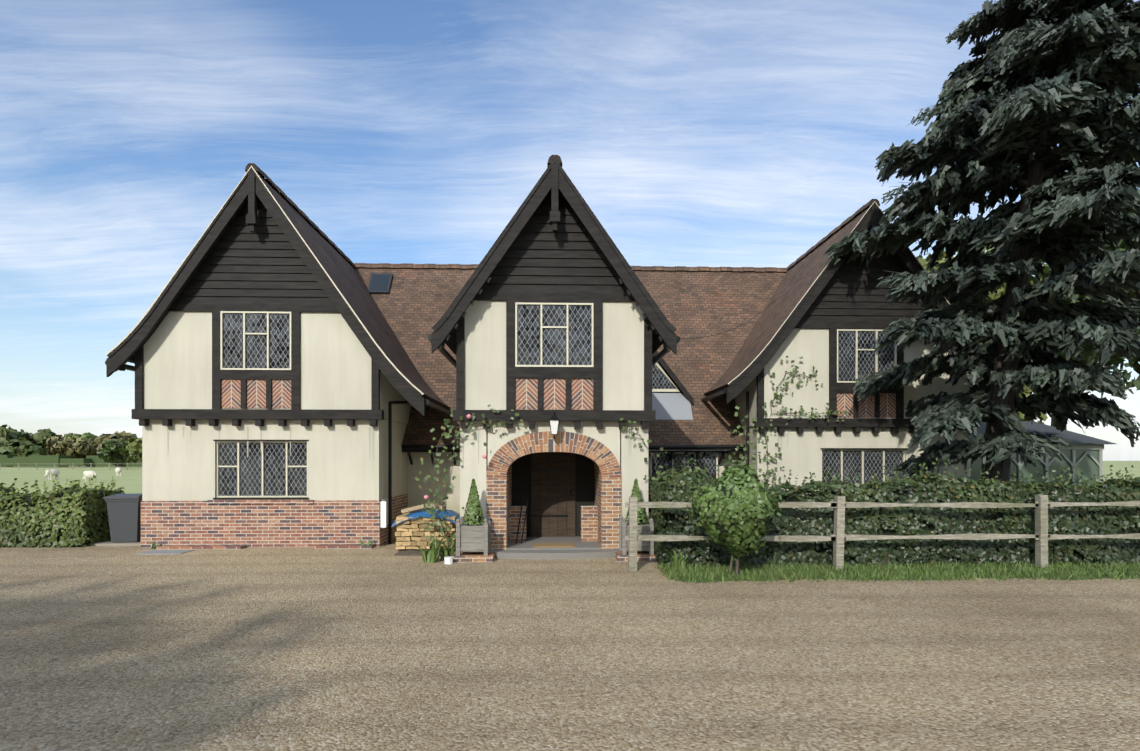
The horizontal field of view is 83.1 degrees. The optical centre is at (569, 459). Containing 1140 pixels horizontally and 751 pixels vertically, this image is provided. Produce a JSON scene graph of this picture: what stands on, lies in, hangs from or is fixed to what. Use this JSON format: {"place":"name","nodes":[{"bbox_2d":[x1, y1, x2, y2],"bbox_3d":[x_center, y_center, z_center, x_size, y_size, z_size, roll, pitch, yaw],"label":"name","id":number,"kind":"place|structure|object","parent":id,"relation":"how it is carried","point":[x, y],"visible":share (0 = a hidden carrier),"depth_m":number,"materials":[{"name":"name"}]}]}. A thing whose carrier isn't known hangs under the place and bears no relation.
{"place":"outdoors","nodes":[
{"label":"outdoors","id":0,"kind":"place"},
{"bbox_2d":[136,550,193,553],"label":"slabs in gravel","id":1,"kind":"structure","parent":0,"point":[166,552],"depth_m":11.93,"materials":[{"name":"grey stone"}]},
{"bbox_2d":[106,165,423,394],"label":"verge trim","id":2,"kind":"structure","parent":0,"point":[134,327],"depth_m":12.29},
{"bbox_2d":[245,163,355,267],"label":"ridge tiles","id":3,"kind":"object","parent":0,"point":[284,195],"depth_m":14.27,"materials":[{"name":"brown tile"}]},
{"bbox_2d":[401,503,445,512],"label":"wood pile logs","id":4,"kind":"object","parent":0,"point":[409,509],"visible":0.81,"depth_m":11.80,"materials":[{"name":"beige wood"}]},
{"bbox_2d":[512,454,594,536],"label":"porch interior wall","id":5,"kind":"structure","parent":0,"point":[584,480],"depth_m":13.31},
{"bbox_2d":[547,155,561,167],"bbox_3d":[-0.396,-5.198,15.093,0.260,0.157,7.990,0,0,-2],"label":"ridge tile","id":6,"kind":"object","parent":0,"point":[552,157],"depth_m":11.10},
{"bbox_2d":[0,539,1139,750],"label":"gravel drive","id":7,"kind":"structure","parent":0,"point":[128,648],"depth_m":5.62,"materials":[{"name":"beige gravel"}]},
{"bbox_2d":[88,540,140,545],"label":"paving slab","id":8,"kind":"structure","parent":7,"relation":"on","point":[109,543],"depth_m":12.92,"materials":[{"name":"beige stone"}]},
{"bbox_2d":[104,494,141,541],"bbox_3d":[-9.093,1.216,13.360,0.650,1.022,0.845,0,0,-8],"label":"wheelie bin","id":9,"kind":"object","parent":8,"relation":"on","point":[124,514],"visible":0.58,"depth_m":13.02,"materials":[{"name":"grey plastic"}]},
{"bbox_2d":[156,545,374,549],"bbox_3d":[-5.912,1.705,12.540,4.100,0.050,0.230,0,0,-2],"label":"loose brick edging","id":10,"kind":"object","parent":7,"relation":"on","point":[175,547],"visible":0.88,"depth_m":12.46,"materials":[{"name":"red brick"}]},
{"bbox_2d":[141,494,407,547],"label":"brick plinth wall","id":11,"kind":"structure","parent":7,"relation":"on","point":[280,523],"depth_m":12.68,"materials":[{"name":"red brick"}]},
{"bbox_2d":[395,513,459,555],"bbox_3d":[-2.627,1.377,12.015,1.070,0.706,0.958,0,0,-2],"label":"wood pile","id":12,"kind":"object","parent":7,"relation":"on","point":[411,534],"visible":0.52,"depth_m":11.57,"materials":[{"name":"beige wood"}]},
{"bbox_2d":[391,509,459,526],"bbox_3d":[-2.627,1.070,12.016,1.190,0.280,1.020,0,0,-2],"label":"tarpaulin","id":13,"kind":"object","parent":12,"relation":"on","point":[423,513],"visible":0.65,"depth_m":11.71,"materials":[{"name":"blue plastic"}]},
{"bbox_2d":[444,556,452,563],"bbox_3d":[-2.017,1.675,10.685,0.138,0.110,0.138,0,0,-2],"label":"paint pot","id":14,"kind":"object","parent":7,"relation":"on","point":[448,560],"visible":1,"depth_m":10.63,"materials":[{"name":"white metal"}]},
{"bbox_2d":[419,404,523,551],"bbox_3d":[-1.747,0.378,11.358,1.865,2.705,0.225,0,0,-2],"label":"climbing rose","id":15,"kind":"object","parent":7,"relation":"on","point":[441,461],"depth_m":11.38,"materials":[{"name":"plant"}]},
{"bbox_2d":[450,552,494,561],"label":"planter plinth","id":16,"kind":"structure","parent":7,"relation":"on","point":[472,557],"depth_m":10.85,"materials":[{"name":"brick"}]},
{"bbox_2d":[456,516,490,555],"bbox_3d":[-1.673,1.315,11.167,0.550,0.630,0.540,0,0,-2],"label":"planter box","id":17,"kind":"object","parent":16,"relation":"on","point":[474,538],"visible":0.96,"depth_m":10.93,"materials":[{"name":"grey wood"}]},
{"bbox_2d":[462,479,484,525],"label":"topiary shrub","id":18,"kind":"object","parent":17,"relation":"in","point":[473,497],"depth_m":11.08,"materials":[{"name":"green plant"}]},
{"bbox_2d":[486,464,620,549],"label":"brick porch piers","id":19,"kind":"structure","parent":7,"relation":"on","point":[600,521],"depth_m":11.61,"materials":[{"name":"red brick"}]},
{"bbox_2d":[531,452,574,536],"bbox_3d":[-0.343,0.710,13.261,0.912,1.800,0.055,0,0,-2],"label":"front door","id":20,"kind":"structure","parent":19,"relation":"attached to","point":[550,495],"depth_m":13.23,"materials":[{"name":"brown wood"}]},
{"bbox_2d":[515,468,571,543],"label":"door hardware","id":21,"kind":"object","parent":20,"relation":"attached to","point":[553,469],"depth_m":13.21,"materials":[{"name":"black metal"}]},
{"bbox_2d":[486,431,620,477],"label":"porch arch bricks","id":22,"kind":"object","parent":19,"relation":"on","point":[598,453],"visible":1,"depth_m":11.57,"materials":[{"name":"brick"}]},
{"bbox_2d":[488,536,620,558],"bbox_3d":[-0.308,1.660,12.224,2.760,0.140,2.140,0,0,-2],"label":"porch step","id":23,"kind":"object","parent":7,"relation":"on","point":[579,550],"visible":0.65,"depth_m":11.46,"materials":[{"name":"grey stone"}]},
{"bbox_2d":[533,543,574,547],"bbox_3d":[-0.296,1.580,11.870,0.760,0.020,0.450,0,0,-2],"label":"door mat","id":24,"kind":"object","parent":23,"relation":"on","point":[553,545],"depth_m":11.75,"materials":[{"name":"brown fabric"}]},
{"bbox_2d":[142,300,970,522],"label":"stucco house walls","id":25,"kind":"structure","parent":7,"relation":"on","point":[335,365],"depth_m":12.64,"materials":[{"name":"beige paint"}]},
{"bbox_2d":[107,167,449,409],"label":"wing roof soffit","id":26,"kind":"structure","parent":25,"relation":"attached to","point":[150,312],"depth_m":12.29,"materials":[{"name":"wood"}]},
{"bbox_2d":[256,171,448,406],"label":"roof tiles","id":27,"kind":"object","parent":25,"relation":"attached to","point":[343,274],"visible":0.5,"depth_m":14.14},
{"bbox_2d":[380,498,387,527],"bbox_3d":[-3.773,1.075,13.031,0.136,0.550,0.599,0,0,-12],"label":"meter box","id":28,"kind":"object","parent":25,"relation":"attached to","point":[383,513],"visible":0.92,"depth_m":12.75,"materials":[{"name":"white paint"}]},
{"bbox_2d":[105,334,748,543],"bbox_3d":[0.531,-0.220,14.024,18.950,3.899,5.601,0,0,-2],"label":"gutter","id":29,"kind":"object","parent":25,"relation":"attached to","point":[452,360],"visible":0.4,"depth_m":14.06,"materials":[{"name":"black metal"}]},
{"bbox_2d":[415,409,455,542],"bbox_3d":[-2.391,0.287,11.434,0.741,2.393,0.191,0,0,-2],"label":"climbing plant","id":30,"kind":"object","parent":25,"relation":"attached to","point":[447,421],"depth_m":11.44,"materials":[{"name":"green plant"}]},
{"bbox_2d":[175,189,931,321],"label":"house weatherboards","id":31,"kind":"object","parent":25,"relation":"attached to","point":[263,264],"visible":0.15,"depth_m":12.54,"materials":[{"name":"black wood"}]},
{"bbox_2d":[431,158,676,354],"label":"wing roof soffit","id":32,"kind":"structure","parent":25,"relation":"attached to","point":[450,343],"depth_m":11.11,"materials":[{"name":"black wood"}]},
{"bbox_2d":[680,299,775,337],"bbox_3d":[3.150,-2.943,13.113,3.683,1.262,0.010,0,0,-39],"label":"overhead cable","id":33,"kind":"object","parent":32,"relation":"attached to","point":[738,326],"visible":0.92,"depth_m":13.40,"materials":[{"name":"black metal"}]},
{"bbox_2d":[549,412,559,438],"bbox_3d":[-0.281,-0.610,11.430,0.198,0.480,0.309,0,0,-2],"label":"porch lantern","id":34,"kind":"object","parent":25,"relation":"attached to","point":[554,425],"depth_m":11.31,"materials":[{"name":"white glass"}]},
{"bbox_2d":[221,378,895,417],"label":"brick infill panels","id":35,"kind":"object","parent":25,"relation":"attached to","point":[526,393],"visible":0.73,"depth_m":12.55,"materials":[{"name":"red brick"}]},
{"bbox_2d":[216,302,904,497],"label":"window frames","id":36,"kind":"structure","parent":25,"relation":"in","point":[516,365],"depth_m":12.73,"materials":[{"name":"beige wood"}]},
{"bbox_2d":[219,305,902,495],"bbox_3d":[0.306,-0.980,13.735,14.670,3.860,4.502,0,0,-2],"label":"window glass","id":37,"kind":"object","parent":36,"relation":"in","point":[554,346],"visible":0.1,"depth_m":12.76,"materials":[{"name":"clear glass"}]},
{"bbox_2d":[167,427,955,466],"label":"wall grime streaks","id":38,"kind":"object","parent":25,"relation":"attached to","point":[780,435],"depth_m":12.69,"materials":[{"name":"beige paint"}]},
{"bbox_2d":[106,164,1018,499],"bbox_3d":[0.415,-2.397,15.251,18.930,6.365,8.340,0,0,-2],"label":"timber framing","id":39,"kind":"object","parent":25,"relation":"attached to","point":[250,190],"visible":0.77,"depth_m":12.35,"materials":[{"name":"black wood"}]},
{"bbox_2d":[354,266,786,444],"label":"roof tiles","id":40,"kind":"object","parent":25,"relation":"attached to","point":[414,304],"depth_m":17.41,"materials":[{"name":"brown tile"}]},
{"bbox_2d":[367,273,392,293],"bbox_3d":[-5.351,-4.956,18.114,0.600,0.701,0.524,0,0,-2],"label":"rooflight","id":41,"kind":"object","parent":40,"relation":"in","point":[379,282],"depth_m":18.06,"materials":[{"name":"glass"}]},
{"bbox_2d":[656,350,692,399],"bbox_3d":[2.048,-2.114,16.797,1.960,1.300,1.900,0,0,-2],"label":"bargeboard","id":42,"kind":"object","parent":40,"relation":"on","point":[684,388],"depth_m":15.87,"materials":[{"name":"black wood"}]},
{"bbox_2d":[620,418,666,514],"bbox_3d":[1.304,0.242,11.501,0.871,1.977,0.166,0,0,-8],"label":"climbing plant","id":43,"kind":"object","parent":25,"relation":"attached to","point":[640,446],"depth_m":11.53,"materials":[{"name":"green plant"}]},
{"bbox_2d":[648,468,682,521],"bbox_3d":[1.844,0.780,12.566,1.085,1.257,1.066,0,0,-2],"label":"garden shrub","id":44,"kind":"object","parent":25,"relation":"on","point":[664,473],"visible":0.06,"depth_m":12.47,"materials":[{"name":"green plant"}]},
{"bbox_2d":[648,393,730,450],"bbox_3d":[2.467,-0.932,15.515,2.550,1.464,1.090,0,0,-2],"label":"bay lead canopy","id":45,"kind":"object","parent":25,"relation":"attached to","point":[671,406],"visible":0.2,"depth_m":15.79,"materials":[{"name":"grey metal"}]},
{"bbox_2d":[705,205,870,392],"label":"roof tiles","id":46,"kind":"object","parent":25,"relation":"attached to","point":[799,279],"visible":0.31,"depth_m":15.59,"materials":[{"name":"brown tile"}]},
{"bbox_2d":[728,201,979,383],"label":"wing roof verge","id":47,"kind":"structure","parent":46,"relation":"attached to","point":[805,294],"depth_m":14.03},
{"bbox_2d":[753,355,822,488],"bbox_3d":[4.849,-0.537,14.310,1.579,3.538,0.265,0,0,-2],"label":"climbing plant","id":48,"kind":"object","parent":25,"relation":"attached to","point":[780,411],"depth_m":14.29,"materials":[{"name":"green plant"}]},
{"bbox_2d":[772,403,851,421],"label":"climbing plant","id":49,"kind":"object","parent":25,"relation":"attached to","point":[835,412],"depth_m":14.23,"materials":[{"name":"green plant"}]},
{"bbox_2d":[704,202,993,395],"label":"wing roof soffit","id":50,"kind":"structure","parent":25,"relation":"attached to","point":[982,384],"depth_m":14.04,"materials":[{"name":"black wood"}]},
{"bbox_2d":[615,551,656,560],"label":"planter plinth","id":51,"kind":"structure","parent":7,"relation":"on","point":[641,556],"depth_m":10.94,"materials":[{"name":"brick"}]},
{"bbox_2d":[619,516,653,554],"bbox_3d":[1.155,1.315,11.263,0.550,0.630,0.540,0,0,-2],"label":"planter box","id":52,"kind":"object","parent":51,"relation":"on","point":[647,528],"visible":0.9,"depth_m":11.02,"materials":[{"name":"grey wood"}]},
{"bbox_2d":[626,478,646,524],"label":"topiary shrub","id":53,"kind":"object","parent":52,"relation":"in","point":[636,493],"depth_m":11.20,"materials":[{"name":"green plant"}]},
{"bbox_2d":[151,533,1139,582],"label":"verge grass","id":54,"kind":"structure","parent":7,"relation":"on","point":[432,554],"depth_m":9.78,"materials":[{"name":"green plant"}]},
{"bbox_2d":[0,461,1139,547],"bbox_3d":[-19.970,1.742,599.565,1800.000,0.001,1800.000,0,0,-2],"label":"field ground","id":55,"kind":"structure","parent":0,"point":[129,480],"depth_m":66.39,"materials":[{"name":"green plant"}]},
{"bbox_2d":[0,424,50,456],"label":"tree","id":56,"kind":"object","parent":55,"relation":"on","point":[14,441],"visible":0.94,"depth_m":158.91,"materials":[{"name":"green plant"}]},
{"bbox_2d":[37,428,56,438],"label":"tree","id":57,"kind":"object","parent":55,"relation":"on","point":[49,432],"visible":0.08,"depth_m":288.91,"materials":[{"name":"green plant"}]},
{"bbox_2d":[44,469,59,479],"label":"sheep","id":58,"kind":"object","parent":55,"relation":"on","point":[52,472],"visible":0.98,"depth_m":55.13},
{"bbox_2d":[44,435,63,454],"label":"tree","id":59,"kind":"object","parent":55,"relation":"on","point":[53,440],"visible":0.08,"depth_m":165.49,"materials":[{"name":"green plant"}]},
{"bbox_2d":[0,474,124,547],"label":"hedge","id":60,"kind":"object","parent":55,"relation":"on","point":[75,493],"depth_m":12.70,"materials":[{"name":"green plant"}]},
{"bbox_2d":[0,455,141,467],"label":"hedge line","id":61,"kind":"object","parent":55,"relation":"on","point":[39,460],"visible":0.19,"depth_m":143.26,"materials":[{"name":"green plant"}]},
{"bbox_2d":[0,463,141,469],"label":"wire fence","id":62,"kind":"object","parent":55,"relation":"on","point":[73,466],"visible":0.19,"depth_m":109.12,"materials":[{"name":"grey metal"}]},
{"bbox_2d":[51,435,94,454],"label":"tree","id":63,"kind":"object","parent":55,"relation":"on","point":[78,438],"visible":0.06,"depth_m":162.78,"materials":[{"name":"green plant"}]},
{"bbox_2d":[50,438,98,457],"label":"tree","id":64,"kind":"object","parent":55,"relation":"on","point":[71,448],"depth_m":154.31,"materials":[{"name":"green plant"}]},
{"bbox_2d":[62,432,97,437],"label":"tree","id":65,"kind":"object","parent":55,"relation":"on","point":[89,434],"visible":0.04,"depth_m":278.82,"materials":[{"name":"green plant"}]},
{"bbox_2d":[83,470,96,481],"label":"sheep","id":66,"kind":"object","parent":55,"relation":"on","point":[89,474],"visible":0.98,"depth_m":48.52},
{"bbox_2d":[85,435,109,457],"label":"tree","id":67,"kind":"object","parent":55,"relation":"on","point":[100,439],"visible":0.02,"depth_m":159.16,"materials":[{"name":"green plant"}]},
{"bbox_2d":[96,430,137,455],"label":"tree","id":68,"kind":"object","parent":55,"relation":"on","point":[124,435],"visible":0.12,"depth_m":156.07,"materials":[{"name":"green plant"}]},
{"bbox_2d":[97,439,138,467],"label":"hedgerow tree","id":69,"kind":"object","parent":55,"relation":"on","point":[108,449],"depth_m":123.77,"materials":[{"name":"green plant"}]},
{"bbox_2d":[115,467,121,475],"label":"sheep","id":70,"kind":"object","parent":55,"relation":"on","point":[118,470],"visible":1,"depth_m":68.09},
{"bbox_2d":[126,437,141,461],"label":"hedgerow tree","id":71,"kind":"object","parent":55,"relation":"on","point":[134,449],"depth_m":119.30,"materials":[{"name":"green plant"}]},
{"bbox_2d":[0,0,1139,460],"label":"sky","id":72,"kind":"structure","parent":0,"point":[709,133],"materials":[{"name":"blue"}]},
{"bbox_2d":[352,263,789,271],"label":"roof ridge","id":73,"kind":"structure","parent":0,"point":[469,266],"depth_m":18.78,"materials":[{"name":"brown tile"}]},
{"bbox_2d":[724,406,765,479],"bbox_3d":[3.253,-0.092,11.973,0.807,1.847,0.294,0,0,-2],"label":"climbing plant","id":74,"kind":"object","parent":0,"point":[743,427],"depth_m":11.97,"materials":[{"name":"green plant"}]},
{"bbox_2d":[787,199,879,268],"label":"wing roof ridge","id":75,"kind":"structure","parent":0,"point":[847,220],"depth_m":15.77,"materials":[{"name":"brown tile"}]},
{"bbox_2d":[668,564,1138,581],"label":"verge grass","id":76,"kind":"structure","parent":0,"point":[739,579],"depth_m":9.49,"materials":[{"name":"green plant"}]},
{"bbox_2d":[729,544,739,575],"bbox_3d":[2.438,1.431,9.548,0.161,0.603,0.058,0,0,16],"label":"trunk","id":77,"kind":"object","parent":76,"relation":"on","point":[736,565],"visible":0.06,"depth_m":9.52,"materials":[{"name":"brown plant"}]},
{"bbox_2d":[687,458,784,560],"bbox_3d":[2.439,0.747,9.417,1.466,1.551,1.202,0,0,-2],"label":"bush","id":78,"kind":"object","parent":77,"relation":"on","point":[766,503],"depth_m":9.19,"materials":[{"name":"green plant"}]},
{"bbox_2d":[625,495,1139,570],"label":"post and rail fence","id":79,"kind":"object","parent":76,"relation":"on","point":[1041,535],"visible":0.83,"depth_m":10.14,"materials":[{"name":"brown wood"}]},
{"label":"garden lawn","id":80,"kind":"structure","parent":0,"visible":0},
{"bbox_2d":[662,458,712,490],"bbox_3d":[2.487,0.724,13.591,1.215,1.531,1.272,0,0,-2],"label":"garden shrub","id":81,"kind":"object","parent":80,"relation":"on","point":[691,471],"visible":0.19,"depth_m":13.48,"materials":[{"name":"green plant"}]},
{"bbox_2d":[650,457,1139,566],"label":"hedge","id":82,"kind":"object","parent":80,"relation":"on","point":[958,486],"depth_m":10.50,"materials":[{"name":"green plant"}]},
{"bbox_2d":[823,0,1139,485],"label":"cedar tree","id":83,"kind":"object","parent":80,"relation":"on","point":[1076,210],"depth_m":12.33,"materials":[{"name":"green plant"}]},
{"bbox_2d":[919,254,1071,344],"bbox_3d":[14.871,-3.001,24.684,6.933,9.463,7.750,0,0,-2],"label":"tree","id":84,"kind":"object","parent":80,"relation":"on","point":[993,296],"depth_m":23.01,"materials":[{"name":"green plant"}]},
{"bbox_2d":[916,244,1096,365],"bbox_3d":[18.184,-4.073,27.712,8.438,11.606,8.968,0,0,-2],"label":"tree","id":85,"kind":"object","parent":80,"relation":"on","point":[1087,359],"depth_m":25.57,"materials":[{"name":"green plant"}]},
{"bbox_2d":[1015,384,1047,423],"bbox_3d":[13.235,-0.763,21.783,4.535,4.987,4.750,0,0,-2],"label":"tree","id":86,"kind":"object","parent":80,"relation":"on","point":[1042,417],"depth_m":20.17,"materials":[{"name":"green plant"}]},
{"bbox_2d":[971,444,1103,487],"bbox_3d":[12.289,0.660,18.700,3.800,2.140,3.250,0,0,-2],"label":"shed frame","id":87,"kind":"object","parent":80,"relation":"on","point":[1074,448],"visible":0.21,"depth_m":17.14,"materials":[{"name":"wood"}]},
{"bbox_2d":[971,450,1097,485],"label":"conservatory glazing","id":88,"kind":"structure","parent":87,"relation":"in","point":[1087,465],"depth_m":17.18,"materials":[{"name":"clear glass"}]},
{"bbox_2d":[971,421,1115,443],"bbox_3d":[12.293,-0.765,18.600,4.200,0.710,3.450,0,0,-2],"label":"conservatory roofing","id":89,"kind":"object","parent":87,"relation":"on","point":[1074,437],"visible":0.31,"depth_m":17.73,"materials":[{"name":"grey"}]},
{"bbox_2d":[986,247,1139,429],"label":"tree","id":90,"kind":"object","parent":80,"relation":"on","point":[1133,383],"depth_m":29.54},
{"bbox_2d":[1029,163,1139,374],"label":"tree","id":91,"kind":"object","parent":80,"relation":"on","point":[1087,349],"depth_m":21.71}
]}

